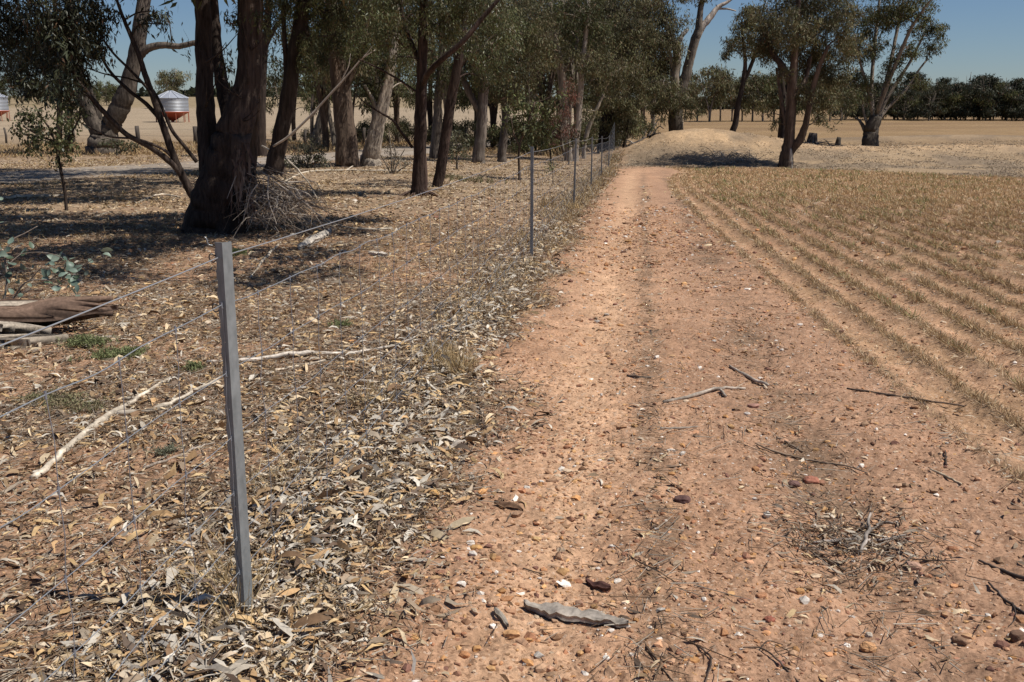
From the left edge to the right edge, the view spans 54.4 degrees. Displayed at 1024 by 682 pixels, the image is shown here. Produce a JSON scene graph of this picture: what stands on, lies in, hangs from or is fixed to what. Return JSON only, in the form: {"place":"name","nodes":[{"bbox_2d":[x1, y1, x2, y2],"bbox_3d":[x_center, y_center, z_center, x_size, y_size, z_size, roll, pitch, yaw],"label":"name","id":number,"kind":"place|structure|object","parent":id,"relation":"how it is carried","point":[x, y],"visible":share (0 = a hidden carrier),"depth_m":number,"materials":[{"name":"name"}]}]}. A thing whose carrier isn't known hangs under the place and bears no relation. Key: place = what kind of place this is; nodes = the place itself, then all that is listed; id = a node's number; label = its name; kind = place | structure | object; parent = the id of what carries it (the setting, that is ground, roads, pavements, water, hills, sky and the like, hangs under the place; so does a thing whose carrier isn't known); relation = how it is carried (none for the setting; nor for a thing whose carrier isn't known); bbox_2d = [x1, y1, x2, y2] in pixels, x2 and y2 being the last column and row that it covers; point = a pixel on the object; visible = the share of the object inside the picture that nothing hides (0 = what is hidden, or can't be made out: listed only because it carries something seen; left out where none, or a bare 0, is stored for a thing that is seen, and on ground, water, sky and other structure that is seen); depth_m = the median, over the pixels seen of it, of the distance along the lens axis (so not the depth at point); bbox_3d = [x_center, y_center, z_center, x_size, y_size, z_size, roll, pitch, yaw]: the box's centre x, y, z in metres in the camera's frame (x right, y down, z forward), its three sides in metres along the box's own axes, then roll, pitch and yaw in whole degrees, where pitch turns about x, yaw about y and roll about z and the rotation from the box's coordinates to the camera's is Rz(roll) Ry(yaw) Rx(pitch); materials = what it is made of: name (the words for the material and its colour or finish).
{"place":"outdoors","nodes":[
{"label":"outdoors","id":0,"kind":"place"},
{"bbox_2d":[0,139,510,182],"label":"gravel road","id":1,"kind":"structure","parent":0,"point":[107,170],"depth_m":28.75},
{"bbox_2d":[303,0,441,116],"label":"gum tree","id":2,"kind":"object","parent":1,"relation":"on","point":[358,72],"visible":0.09,"depth_m":42.83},
{"bbox_2d":[385,0,528,146],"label":"gum tree","id":3,"kind":"object","parent":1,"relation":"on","point":[443,97],"visible":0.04,"depth_m":48.20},
{"bbox_2d":[0,143,617,681],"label":"ground","id":4,"kind":"structure","parent":0,"point":[52,473],"depth_m":6.75,"materials":[{"name":"plant"}]},
{"bbox_2d":[1,194,63,199],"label":"fallen branch","id":5,"kind":"object","parent":4,"relation":"on","point":[24,196],"visible":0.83,"depth_m":18.52,"materials":[{"name":"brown wood"}]},
{"bbox_2d":[6,103,87,210],"bbox_3d":[-7.263,-2.863,15.736,1.155,1.857,1.120,-5,14,-19],"label":"sapling","id":6,"kind":"object","parent":4,"relation":"on","point":[56,145],"visible":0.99,"depth_m":15.51,"materials":[{"name":"green plant"}]},
{"bbox_2d":[0,0,96,153],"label":"gum tree","id":7,"kind":"object","parent":4,"relation":"on","point":[7,74],"visible":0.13,"depth_m":42.12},
{"bbox_2d":[0,197,112,298],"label":"eucalyptus sucker","id":8,"kind":"object","parent":4,"relation":"on","point":[68,266],"visible":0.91,"depth_m":7.64,"materials":[{"name":"green plant"}]},
{"bbox_2d":[0,296,117,348],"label":"hollow log","id":9,"kind":"object","parent":4,"relation":"on","point":[20,317],"visible":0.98,"depth_m":7.06,"materials":[{"name":"brown wood"}]},
{"bbox_2d":[9,384,116,415],"bbox_3d":[-2.449,0.322,5.522,0.637,0.113,0.437,8,16,32],"label":"weed","id":10,"kind":"object","parent":4,"relation":"on","point":[52,400],"visible":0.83,"depth_m":5.47,"materials":[{"name":"green plant"}]},
{"bbox_2d":[1,0,194,154],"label":"gum tree","id":11,"kind":"object","parent":4,"relation":"on","point":[119,106],"visible":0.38,"depth_m":41.50,"materials":[{"name":"plant"}]},
{"bbox_2d":[0,0,197,197],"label":"gum tree","id":12,"kind":"object","parent":4,"relation":"on","point":[64,48],"visible":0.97,"depth_m":16.98,"materials":[{"name":"green plant"}]},
{"bbox_2d":[54,332,170,361],"bbox_3d":[-2.760,0.051,6.609,0.907,0.121,0.532,8,16,32],"label":"weed","id":13,"kind":"object","parent":4,"relation":"on","point":[82,339],"visible":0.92,"depth_m":6.64,"materials":[{"name":"green plant"}]},
{"bbox_2d":[94,135,141,155],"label":"shrub","id":14,"kind":"object","parent":4,"relation":"on","point":[117,145],"visible":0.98,"depth_m":40.26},
{"bbox_2d":[29,376,220,480],"bbox_3d":[-2.037,0.409,5.197,0.335,0.057,1.652,2,13,9],"label":"fallen branch","id":15,"kind":"object","parent":4,"relation":"on","point":[45,468],"visible":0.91,"depth_m":5.18,"materials":[{"name":"brown wood"}]},
{"bbox_2d":[8,0,293,173],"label":"gum tree","id":16,"kind":"object","parent":4,"relation":"on","point":[254,141],"visible":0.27,"depth_m":26.31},
{"bbox_2d":[142,441,184,455],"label":"weed","id":17,"kind":"object","parent":4,"relation":"on","point":[163,450],"visible":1,"depth_m":4.70,"materials":[{"name":"green plant"}]},
{"bbox_2d":[142,442,222,468],"bbox_3d":[-1.546,0.531,4.693,0.070,0.022,0.440,12,18,41],"label":"fallen branch","id":18,"kind":"object","parent":4,"relation":"on","point":[175,456],"visible":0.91,"depth_m":4.65,"materials":[{"name":"brown wood"}]},
{"bbox_2d":[176,360,205,372],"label":"weed","id":19,"kind":"object","parent":4,"relation":"on","point":[195,365],"visible":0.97,"depth_m":6.16,"materials":[{"name":"green plant"}]},
{"bbox_2d":[3,126,466,144],"bbox_3d":[-17.470,-11.485,56.139,34.445,1.256,0.350,2,13,10],"label":"post and wire fence","id":20,"kind":"object","parent":4,"relation":"on","point":[137,132],"visible":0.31,"depth_m":56.16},
{"bbox_2d":[144,0,344,234],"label":"gum tree","id":21,"kind":"object","parent":4,"relation":"on","point":[223,146],"visible":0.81,"depth_m":12.53,"materials":[{"name":"brown plant"}]},
{"bbox_2d":[257,0,312,155],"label":"gum tree","id":22,"kind":"object","parent":4,"relation":"on","point":[262,151],"visible":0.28,"depth_m":38.48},
{"bbox_2d":[224,164,355,240],"bbox_3d":[-3.067,-2.018,13.552,1.918,0.908,3.733,0,13,0],"label":"twig pile","id":23,"kind":"object","parent":4,"relation":"on","point":[278,204],"visible":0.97,"depth_m":12.55,"materials":[{"name":"brown wood"}]},
{"bbox_2d":[284,135,332,167],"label":"shrub","id":24,"kind":"object","parent":4,"relation":"on","point":[309,151],"visible":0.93,"depth_m":29.90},
{"bbox_2d":[0,123,620,681],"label":"wire fence","id":25,"kind":"object","parent":4,"relation":"on","point":[232,363],"visible":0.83,"depth_m":3.08,"materials":[{"name":"metal"}]},
{"bbox_2d":[207,335,416,363],"bbox_3d":[-1.246,0.064,6.637,1.509,0.067,0.247,-8,15,-30],"label":"fallen branch","id":26,"kind":"object","parent":4,"relation":"on","point":[292,353],"visible":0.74,"depth_m":6.49,"materials":[{"name":"brown wood"}]},
{"bbox_2d":[297,228,331,249],"bbox_3d":[-2.418,-1.266,12.178,0.164,0.100,1.484,1,13,3],"label":"wood chunk","id":27,"kind":"object","parent":4,"relation":"on","point":[311,240],"visible":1,"depth_m":11.97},
{"bbox_2d":[263,0,374,174],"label":"gum tree","id":28,"kind":"object","parent":4,"relation":"on","point":[297,47],"visible":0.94,"depth_m":25.47,"materials":[{"name":"plant"}]},
{"bbox_2d":[272,46,374,146],"bbox_3d":[-4.617,-6.095,24.455,2.674,2.627,0.058,0,13,0],"label":"dead branch","id":29,"kind":"object","parent":28,"relation":"attached to","point":[313,113],"visible":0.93,"depth_m":24.50,"materials":[{"name":"brown wood"}]},
{"bbox_2d":[298,28,353,146],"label":"gum tree","id":30,"kind":"object","parent":4,"relation":"on","point":[316,130],"visible":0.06,"depth_m":50.66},
{"bbox_2d":[268,0,384,149],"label":"gum tree","id":31,"kind":"object","parent":4,"relation":"on","point":[321,96],"visible":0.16,"depth_m":45.40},
{"bbox_2d":[305,0,395,167],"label":"gum tree","id":32,"kind":"object","parent":4,"relation":"on","point":[346,153],"visible":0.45,"depth_m":29.96,"materials":[{"name":"plant"}]},
{"bbox_2d":[306,7,395,117],"bbox_3d":[-8.393,-14.088,52.809,5.161,7.727,5.104,-6,15,-26],"label":"gum tree","id":33,"kind":"object","parent":4,"relation":"on","point":[361,107],"visible":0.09,"depth_m":53.81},
{"bbox_2d":[352,2,428,142],"bbox_3d":[-7.006,-15.942,55.974,5.402,9.915,6.268,-6,15,-25],"label":"gum tree","id":34,"kind":"object","parent":4,"relation":"on","point":[396,100],"visible":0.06,"depth_m":56.20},
{"bbox_2d":[375,132,411,173],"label":"shrub","id":35,"kind":"object","parent":4,"relation":"on","point":[396,162],"visible":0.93,"depth_m":26.06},
{"bbox_2d":[382,120,410,143],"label":"shrub","id":36,"kind":"object","parent":4,"relation":"on","point":[393,129],"visible":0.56,"depth_m":52.58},
{"bbox_2d":[360,0,436,165],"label":"gum tree","id":37,"kind":"object","parent":4,"relation":"on","point":[371,153],"visible":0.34,"depth_m":30.61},
{"bbox_2d":[324,0,516,196],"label":"gum tree","id":38,"kind":"object","parent":4,"relation":"on","point":[425,25],"visible":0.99,"depth_m":18.25,"materials":[{"name":"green plant"}]},
{"bbox_2d":[409,25,463,158],"bbox_3d":[-2.824,-9.183,36.889,2.169,5.034,1.989,-12,18,-42],"label":"gum tree","id":39,"kind":"object","parent":4,"relation":"on","point":[440,78],"visible":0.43,"depth_m":36.81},
{"bbox_2d":[448,130,472,168],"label":"shrub","id":40,"kind":"object","parent":4,"relation":"on","point":[456,149],"visible":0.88,"depth_m":29.36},
{"bbox_2d":[428,173,506,183],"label":"weed","id":41,"kind":"object","parent":4,"relation":"on","point":[453,176],"visible":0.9,"depth_m":23.85,"materials":[{"name":"green plant"}]},
{"bbox_2d":[453,117,489,144],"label":"shrub","id":42,"kind":"object","parent":4,"relation":"on","point":[472,125],"visible":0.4,"depth_m":54.45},
{"bbox_2d":[430,0,527,186],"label":"gum tree","id":43,"kind":"object","parent":4,"relation":"on","point":[446,132],"visible":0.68,"depth_m":21.07,"materials":[{"name":"green plant"}]},
{"bbox_2d":[465,124,512,149],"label":"shrub","id":44,"kind":"object","parent":4,"relation":"on","point":[494,136],"visible":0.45,"depth_m":48.80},
{"bbox_2d":[441,0,539,163],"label":"gum tree","id":45,"kind":"object","parent":4,"relation":"on","point":[480,105],"visible":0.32,"depth_m":34.93,"materials":[{"name":"plant"}]},
{"bbox_2d":[455,0,550,146],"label":"gum tree","id":46,"kind":"object","parent":4,"relation":"on","point":[493,110],"visible":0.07,"depth_m":49.78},
{"bbox_2d":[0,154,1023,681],"bbox_3d":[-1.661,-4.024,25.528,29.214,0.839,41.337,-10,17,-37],"label":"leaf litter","id":47,"kind":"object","parent":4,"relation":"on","point":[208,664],"visible":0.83,"depth_m":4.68,"materials":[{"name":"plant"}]},
{"bbox_2d":[813,521,905,543],"bbox_3d":[1.329,0.743,3.864,0.370,0.030,0.142,-1,13,-6],"label":"fallen branch","id":48,"kind":"object","parent":47,"relation":"on","point":[879,539],"visible":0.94,"depth_m":3.81,"materials":[{"name":"brown wood"}]},
{"bbox_2d":[859,512,871,553],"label":"fallen branch","id":49,"kind":"object","parent":47,"relation":"on","point":[865,541],"visible":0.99,"depth_m":3.81,"materials":[{"name":"brown wood"}]},
{"bbox_2d":[0,132,1023,681],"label":"dry grass","id":50,"kind":"structure","parent":4,"relation":"on","point":[584,198],"depth_m":12.80,"materials":[{"name":"plant"}]},
{"bbox_2d":[468,0,566,161],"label":"gum tree","id":51,"kind":"object","parent":4,"relation":"on","point":[543,44],"visible":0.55,"depth_m":36.90,"materials":[{"name":"plant"}]},
{"bbox_2d":[507,131,540,153],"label":"shrub","id":52,"kind":"object","parent":4,"relation":"on","point":[524,147],"visible":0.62,"depth_m":44.58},
{"bbox_2d":[497,83,569,179],"bbox_3d":[0.415,-5.414,25.935,1.814,2.591,2.105,-8,15,-30],"label":"sapling","id":53,"kind":"object","parent":4,"relation":"on","point":[531,111],"visible":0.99,"depth_m":25.54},
{"bbox_2d":[501,0,592,150],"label":"gum tree","id":54,"kind":"object","parent":4,"relation":"on","point":[547,91],"visible":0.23,"depth_m":48.32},
{"bbox_2d":[546,76,579,151],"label":"sapling","id":55,"kind":"object","parent":4,"relation":"on","point":[567,128],"visible":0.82,"depth_m":32.06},
{"bbox_2d":[525,0,618,160],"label":"gum tree","id":56,"kind":"object","parent":4,"relation":"on","point":[585,20],"visible":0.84,"depth_m":40.09,"materials":[{"name":"plant"}]},
{"bbox_2d":[552,130,597,163],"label":"sapling","id":57,"kind":"object","parent":4,"relation":"on","point":[570,140],"visible":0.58,"depth_m":39.27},
{"bbox_2d":[570,118,627,151],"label":"shrub","id":58,"kind":"object","parent":4,"relation":"on","point":[593,130],"visible":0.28,"depth_m":48.93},
{"bbox_2d":[547,0,658,148],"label":"gum tree","id":59,"kind":"object","parent":4,"relation":"on","point":[576,74],"visible":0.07,"depth_m":51.81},
{"bbox_2d":[572,54,637,158],"bbox_3d":[4.038,-9.989,42.820,3.181,4.475,5.512,0,13,0],"label":"gum tree","id":60,"kind":"object","parent":4,"relation":"on","point":[603,100],"visible":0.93,"depth_m":42.47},
{"bbox_2d":[569,0,668,151],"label":"gum tree","id":61,"kind":"object","parent":4,"relation":"on","point":[620,44],"visible":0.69,"depth_m":44.42,"materials":[{"name":"plant"}]},
{"bbox_2d":[0,96,1023,148],"bbox_3d":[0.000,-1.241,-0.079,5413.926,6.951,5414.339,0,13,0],"label":"paddock","id":62,"kind":"structure","parent":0,"point":[141,116],"depth_m":110.33,"materials":[{"name":"plant"}]},
{"bbox_2d":[0,94,9,120],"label":"grain bin","id":63,"kind":"object","parent":62,"relation":"on","point":[4,107],"visible":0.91,"depth_m":136.82,"materials":[{"name":"metal"}]},
{"bbox_2d":[93,81,117,104],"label":"gum tree","id":64,"kind":"object","parent":62,"relation":"on","point":[105,90],"visible":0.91,"depth_m":253.77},
{"bbox_2d":[156,90,189,122],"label":"grain bin","id":65,"kind":"object","parent":62,"relation":"on","point":[175,105],"visible":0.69,"depth_m":134.78,"materials":[{"name":"metal"}]},
{"bbox_2d":[153,68,195,94],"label":"gum tree","id":66,"kind":"object","parent":62,"relation":"on","point":[167,79],"visible":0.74,"depth_m":227.75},
{"bbox_2d":[266,20,330,139],"bbox_3d":[-13.639,-16.269,62.392,5.088,7.617,5.032,5,14,22],"label":"gum tree","id":67,"kind":"object","parent":62,"relation":"on","point":[270,105],"visible":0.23,"depth_m":61.98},
{"bbox_2d":[356,115,371,141],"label":"shrub","id":68,"kind":"object","parent":62,"relation":"on","point":[361,125],"visible":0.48,"depth_m":60.66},
{"bbox_2d":[387,114,430,141],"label":"shrub","id":69,"kind":"object","parent":62,"relation":"on","point":[408,126],"visible":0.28,"depth_m":58.34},
{"bbox_2d":[391,9,471,132],"bbox_3d":[-5.218,-16.156,59.401,5.891,8.821,5.827,11,17,39],"label":"gum tree","id":70,"kind":"object","parent":62,"relation":"on","point":[430,111],"visible":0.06,"depth_m":60.32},
{"bbox_2d":[94,86,803,108],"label":"distant woods","id":71,"kind":"object","parent":62,"relation":"on","point":[190,92],"visible":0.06,"depth_m":869.08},
{"bbox_2d":[615,108,660,135],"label":"shrub","id":72,"kind":"object","parent":62,"relation":"on","point":[648,127],"visible":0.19,"depth_m":71.12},
{"bbox_2d":[625,0,735,130],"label":"gum tree","id":73,"kind":"object","parent":62,"relation":"on","point":[678,98],"visible":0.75,"depth_m":55.17,"materials":[{"name":"plant"}]},
{"bbox_2d":[688,78,722,120],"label":"gum tree","id":74,"kind":"object","parent":62,"relation":"on","point":[709,99],"visible":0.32,"depth_m":117.76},
{"bbox_2d":[689,62,742,121],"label":"gum tree","id":75,"kind":"object","parent":62,"relation":"on","point":[721,79],"visible":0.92,"depth_m":113.62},
{"bbox_2d":[706,80,757,121],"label":"gum tree","id":76,"kind":"object","parent":62,"relation":"on","point":[730,101],"visible":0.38,"depth_m":116.48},
{"bbox_2d":[731,74,777,120],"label":"gum tree","id":77,"kind":"object","parent":62,"relation":"on","point":[747,99],"visible":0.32,"depth_m":118.47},
{"bbox_2d":[746,70,779,121],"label":"gum tree","id":78,"kind":"object","parent":62,"relation":"on","point":[758,107],"visible":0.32,"depth_m":115.23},
{"bbox_2d":[749,66,815,138],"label":"gum tree","id":79,"kind":"object","parent":62,"relation":"on","point":[765,89],"visible":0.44,"depth_m":54.11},
{"bbox_2d":[819,76,859,120],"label":"gum tree","id":80,"kind":"object","parent":62,"relation":"on","point":[852,106],"visible":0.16,"depth_m":118.35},
{"bbox_2d":[857,82,894,117],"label":"mallee tree","id":81,"kind":"object","parent":62,"relation":"on","point":[867,110],"visible":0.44,"depth_m":125.83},
{"bbox_2d":[831,0,950,145],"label":"gum tree","id":82,"kind":"object","parent":62,"relation":"on","point":[898,15],"visible":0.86,"depth_m":51.67,"materials":[{"name":"plant"}]},
{"bbox_2d":[888,86,919,120],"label":"mallee tree","id":83,"kind":"object","parent":62,"relation":"on","point":[904,113],"visible":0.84,"depth_m":125.25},
{"bbox_2d":[886,71,929,119],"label":"mallee tree","id":84,"kind":"object","parent":62,"relation":"on","point":[911,74],"visible":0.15,"depth_m":133.76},
{"bbox_2d":[895,85,934,119],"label":"mallee tree","id":85,"kind":"object","parent":62,"relation":"on","point":[914,101],"visible":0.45,"depth_m":127.55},
{"bbox_2d":[910,80,953,120],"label":"mallee tree","id":86,"kind":"object","parent":62,"relation":"on","point":[926,113],"visible":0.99,"depth_m":122.56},
{"bbox_2d":[936,87,970,119],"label":"mallee tree","id":87,"kind":"object","parent":62,"relation":"on","point":[948,103],"visible":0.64,"depth_m":125.13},
{"bbox_2d":[941,82,980,119],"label":"mallee tree","id":88,"kind":"object","parent":62,"relation":"on","point":[958,85],"visible":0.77,"depth_m":125.50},
{"bbox_2d":[941,82,985,120],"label":"mallee tree","id":89,"kind":"object","parent":62,"relation":"on","point":[964,112],"visible":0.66,"depth_m":124.92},
{"bbox_2d":[950,79,1006,120],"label":"mallee tree","id":90,"kind":"object","parent":62,"relation":"on","point":[998,86],"visible":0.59,"depth_m":124.19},
{"bbox_2d":[964,75,1010,120],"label":"mallee tree","id":91,"kind":"object","parent":62,"relation":"on","point":[985,97],"visible":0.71,"depth_m":123.24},
{"bbox_2d":[975,77,1016,120],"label":"mallee tree","id":92,"kind":"object","parent":62,"relation":"on","point":[986,112],"visible":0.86,"depth_m":123.68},
{"bbox_2d":[994,83,1023,120],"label":"mallee tree","id":93,"kind":"object","parent":62,"relation":"on","point":[1007,109],"visible":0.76,"depth_m":123.06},
{"bbox_2d":[994,85,1023,120],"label":"mallee tree","id":94,"kind":"object","parent":62,"relation":"on","point":[1014,102],"visible":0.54,"depth_m":123.40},
{"bbox_2d":[1002,77,1023,119],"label":"mallee tree","id":95,"kind":"object","parent":62,"relation":"on","point":[1016,81],"visible":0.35,"depth_m":127.16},
{"bbox_2d":[0,0,1023,98],"label":"sky","id":96,"kind":"structure","parent":0,"point":[986,36],"materials":[{"name":"blue"}]},
{"bbox_2d":[333,166,1023,681],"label":"dirt track","id":97,"kind":"structure","parent":0,"point":[633,178],"depth_m":4.23,"materials":[{"name":"soil"}]},
{"bbox_2d":[494,500,522,510],"bbox_3d":[-0.014,0.678,4.107,0.131,0.038,0.030,4,14,17],"label":"bark flake","id":98,"kind":"object","parent":97,"relation":"on","point":[502,504],"visible":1,"depth_m":4.10,"materials":[{"name":"brown wood"}]},
{"bbox_2d":[108,195,1023,681],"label":"pebbles","id":99,"kind":"object","parent":97,"relation":"on","point":[608,667],"visible":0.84,"depth_m":4.14,"materials":[{"name":"stone"}]},
{"bbox_2d":[524,599,628,627],"bbox_3d":[0.206,0.883,3.233,0.365,0.050,0.079,4,14,18],"label":"bark slab","id":100,"kind":"object","parent":97,"relation":"on","point":[548,610],"depth_m":3.21,"materials":[{"name":"grey wood"}]},
{"bbox_2d":[585,578,610,590],"bbox_3d":[0.294,0.840,3.441,0.114,0.034,0.030,12,18,42],"label":"stone","id":101,"kind":"object","parent":97,"relation":"on","point":[602,585],"visible":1,"depth_m":3.42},
{"bbox_2d":[663,386,745,402],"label":"fallen branch","id":102,"kind":"object","parent":97,"relation":"on","point":[720,389],"visible":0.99,"depth_m":5.71,"materials":[{"name":"brown wood"}]},
{"bbox_2d":[978,559,1023,579],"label":"fallen branch","id":103,"kind":"object","parent":97,"relation":"on","point":[1014,575],"visible":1,"depth_m":3.53,"materials":[{"name":"brown wood"}]},
{"bbox_2d":[1008,629,1023,641],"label":"stone","id":104,"kind":"object","parent":97,"relation":"on","point":[1016,635],"visible":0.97,"depth_m":3.08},
{"bbox_2d":[611,128,1023,177],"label":"dam bank","id":105,"kind":"structure","parent":0,"point":[693,139],"depth_m":42.80,"materials":[{"name":"soil"}]},
{"bbox_2d":[679,146,778,164],"bbox_3d":[8.831,-7.533,40.276,4.272,0.722,3.078,0,13,0],"label":"brush pile","id":106,"kind":"object","parent":105,"relation":"on","point":[722,156],"visible":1,"depth_m":40.20,"materials":[{"name":"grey wood"}]},
{"bbox_2d":[718,1,784,131],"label":"gum tree","id":107,"kind":"object","parent":105,"relation":"on","point":[744,26],"visible":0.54,"depth_m":50.53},
{"bbox_2d":[743,0,876,167],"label":"gum tree","id":108,"kind":"object","parent":105,"relation":"on","point":[802,31],"visible":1,"depth_m":37.92,"materials":[{"name":"plant"}]},
{"bbox_2d":[665,165,1023,507],"bbox_3d":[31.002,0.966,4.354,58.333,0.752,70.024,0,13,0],"label":"stubble field","id":109,"kind":"structure","parent":0,"point":[982,421],"depth_m":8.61,"materials":[{"name":"plant"}]},
{"bbox_2d":[846,388,964,406],"bbox_3d":[2.226,0.320,5.657,0.636,0.024,0.033,7,15,29],"label":"fallen branch","id":110,"kind":"object","parent":109,"relation":"on","point":[885,394],"visible":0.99,"depth_m":5.66,"materials":[{"name":"brown wood"}]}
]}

